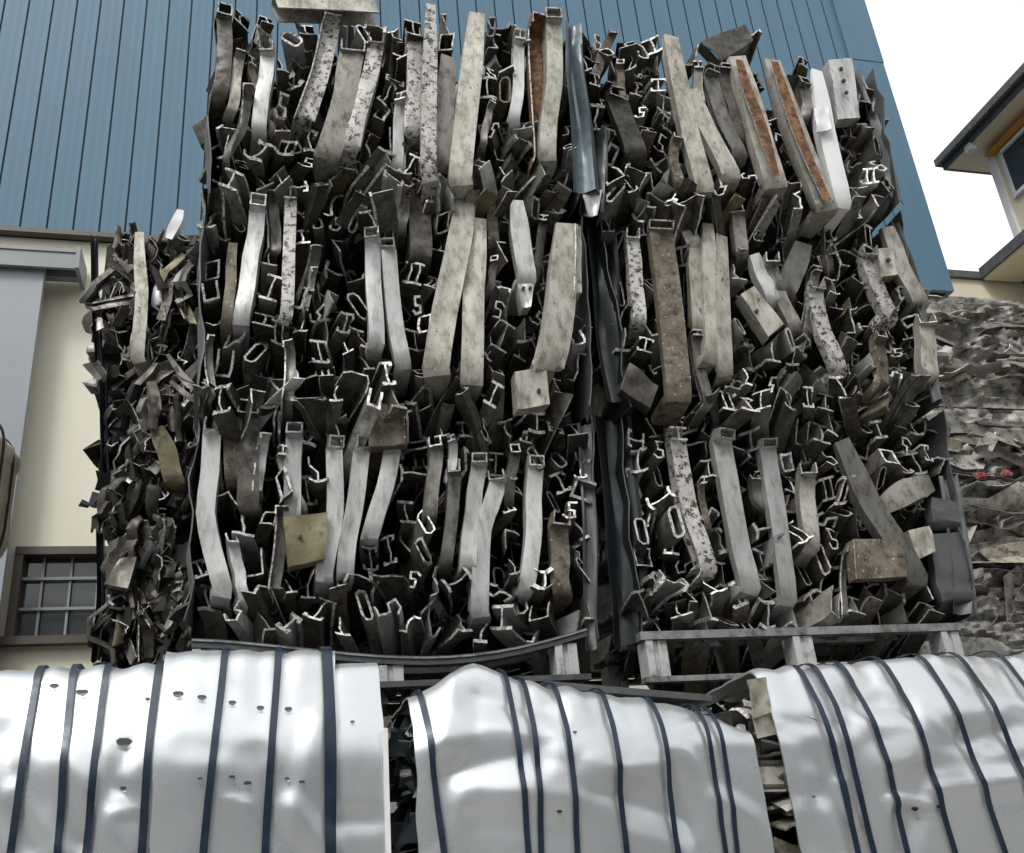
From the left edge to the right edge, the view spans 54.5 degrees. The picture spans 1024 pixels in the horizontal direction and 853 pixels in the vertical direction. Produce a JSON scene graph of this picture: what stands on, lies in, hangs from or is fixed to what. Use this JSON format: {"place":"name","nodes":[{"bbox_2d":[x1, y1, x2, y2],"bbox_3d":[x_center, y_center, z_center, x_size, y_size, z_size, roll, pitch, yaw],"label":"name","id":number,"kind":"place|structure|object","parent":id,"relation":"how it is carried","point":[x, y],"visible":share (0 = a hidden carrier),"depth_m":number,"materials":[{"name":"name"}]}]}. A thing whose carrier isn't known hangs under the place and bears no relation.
{"place":"outdoors","nodes":[
{"label":"outdoors","id":0,"kind":"place"},
{"bbox_2d":[0,424,19,557],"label":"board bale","id":1,"kind":"object","parent":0,"point":[9,464],"visible":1,"depth_m":4.48,"materials":[{"name":"cardboard"}]},
{"bbox_2d":[0,646,390,852],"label":"wrapped bale","id":2,"kind":"object","parent":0,"point":[227,750],"visible":1,"depth_m":2.37,"materials":[{"name":"white plastic film"},{"name":"blue steel"},{"name":"aluminium"}]},
{"bbox_2d":[383,716,397,812],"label":"scrap bale","id":3,"kind":"object","parent":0,"point":[393,805],"visible":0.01,"depth_m":3.31,"materials":[{"name":"metal"}]},
{"bbox_2d":[191,628,591,715],"bbox_3d":[-0.504,1.016,3.881,1.382,0.185,1.011,1,-25,-14],"label":"pallet","id":4,"kind":"object","parent":3,"relation":"on","point":[394,670],"visible":0.3,"depth_m":3.53,"materials":[{"name":"grey wood"}]},
{"bbox_2d":[168,398,602,716],"bbox_3d":[-0.440,0.652,4.076,1.822,1.270,1.094,1,-25,-14],"label":"scrap bale","id":5,"kind":"object","parent":4,"relation":"on","point":[395,561],"visible":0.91,"depth_m":3.72,"materials":[{"name":"metal"}]},
{"bbox_2d":[185,164,592,512],"bbox_3d":[-0.498,-0.256,4.378,1.791,1.551,1.099,1,-25,-14],"label":"scrap bale","id":6,"kind":"object","parent":5,"relation":"on","point":[313,342],"visible":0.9,"depth_m":3.98,"materials":[{"name":"metal"}]},
{"bbox_2d":[185,0,580,288],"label":"scrap bale","id":7,"kind":"object","parent":6,"relation":"on","point":[370,116],"visible":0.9,"depth_m":4.28,"materials":[{"name":"metal"}]},
{"bbox_2d":[271,0,378,25],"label":"steel channel","id":8,"kind":"object","parent":7,"relation":"on","point":[355,12],"visible":0.94,"depth_m":4.40,"materials":[{"name":"metal"}]},
{"bbox_2d":[385,663,773,852],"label":"wrapped bale","id":9,"kind":"object","parent":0,"point":[483,759],"visible":0.98,"depth_m":2.58,"materials":[{"name":"white plastic"}]},
{"bbox_2d":[691,698,750,713],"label":"scrap bale","id":10,"kind":"object","parent":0,"point":[716,707],"depth_m":3.80,"materials":[{"name":"metal"}]},
{"bbox_2d":[587,623,964,704],"bbox_3d":[1.034,1.073,4.258,1.375,0.185,1.005,1,-25,-14],"label":"pallet","id":11,"kind":"object","parent":10,"relation":"on","point":[797,645],"visible":0.35,"depth_m":3.86,"materials":[{"name":"grey wood"}]},
{"bbox_2d":[589,405,977,710],"bbox_3d":[1.080,0.702,4.446,1.794,1.380,1.098,1,-25,-14],"label":"scrap bale","id":12,"kind":"object","parent":11,"relation":"on","point":[803,530],"visible":0.93,"depth_m":4.09,"materials":[{"name":"metal"}]},
{"bbox_2d":[584,199,943,464],"bbox_3d":[1.065,-0.289,4.791,1.789,1.430,1.118,1,-25,-14],"label":"scrap bale","id":13,"kind":"object","parent":12,"relation":"on","point":[811,329],"visible":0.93,"depth_m":4.40,"materials":[{"name":"metal"}]},
{"bbox_2d":[563,20,903,313],"bbox_3d":[0.977,-1.188,5.090,1.999,1.572,1.108,1,-25,-14],"label":"scrap bale","id":14,"kind":"object","parent":13,"relation":"on","point":[716,143],"visible":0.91,"depth_m":4.67,"materials":[{"name":"metal"}]},
{"bbox_2d":[700,650,1023,852],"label":"wrapped bale","id":15,"kind":"object","parent":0,"point":[923,753],"visible":0.86,"depth_m":2.79,"materials":[{"name":"white plastic film"},{"name":"blue plastic strapping"},{"name":"scrap metal"}]},
{"bbox_2d":[865,0,1023,270],"label":"sky","id":16,"kind":"structure","parent":0,"point":[944,60],"materials":[{"name":"white"}]},
{"bbox_2d":[934,63,1023,300],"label":"house","id":17,"kind":"structure","parent":0,"point":[988,139],"depth_m":12.96,"materials":[{"name":"beige paint"}]},
{"bbox_2d":[998,126,1023,198],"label":"window","id":18,"kind":"structure","parent":17,"relation":"in","point":[1011,155],"depth_m":13.04,"materials":[{"name":"white paint"}]},
{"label":"crushed bale","id":19,"kind":"object","parent":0,"visible":0},
{"bbox_2d":[847,524,1023,662],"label":"crushed bale","id":20,"kind":"object","parent":19,"relation":"on","point":[996,624],"visible":0.34,"depth_m":5.48,"materials":[{"name":"metal"}]},
{"bbox_2d":[912,395,1023,538],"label":"crushed bale","id":21,"kind":"object","parent":20,"relation":"on","point":[986,449],"visible":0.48,"depth_m":5.84,"materials":[{"name":"metal"}]},
{"bbox_2d":[923,289,1023,410],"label":"crushed bale","id":22,"kind":"object","parent":21,"relation":"on","point":[980,348],"visible":0.35,"depth_m":6.23,"materials":[{"name":"metal"}]},
{"label":"ground","id":23,"kind":"structure","parent":0,"visible":0},
{"bbox_2d":[0,0,953,709],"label":"warehouse","id":24,"kind":"structure","parent":23,"relation":"on","point":[104,106],"depth_m":8.21,"materials":[{"name":"blue paint"}]},
{"bbox_2d":[0,266,46,616],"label":"sliding door","id":25,"kind":"structure","parent":24,"relation":"in","point":[21,289],"depth_m":7.09,"materials":[{"name":"grey paint"}]},
{"bbox_2d":[0,546,108,646],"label":"window","id":26,"kind":"structure","parent":24,"relation":"in","point":[53,590],"depth_m":6.72,"materials":[{"name":"grey glass"}]},
{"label":"crushed bale","id":27,"kind":"object","parent":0,"visible":0},
{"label":"crushed bale","id":28,"kind":"object","parent":27,"relation":"on","visible":0},
{"bbox_2d":[86,513,207,668],"bbox_3d":[-1.532,0.932,4.777,0.862,0.826,0.952,1,-25,-14],"label":"crushed bale","id":29,"kind":"object","parent":28,"relation":"on","point":[142,576],"visible":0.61,"depth_m":4.39,"materials":[{"name":"metal"}]},
{"bbox_2d":[78,353,196,544],"bbox_3d":[-1.648,0.237,5.073,0.979,0.910,0.959,1,-25,-14],"label":"crushed bale","id":30,"kind":"object","parent":29,"relation":"on","point":[140,453],"visible":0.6,"depth_m":4.68,"materials":[{"name":"metal"}]},
{"bbox_2d":[79,209,202,410],"bbox_3d":[-1.737,-0.468,5.388,1.030,1.083,0.950,1,-25,-14],"label":"crushed bale","id":31,"kind":"object","parent":30,"relation":"on","point":[140,316],"visible":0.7,"depth_m":5.00,"materials":[{"name":"metal"}]}
]}

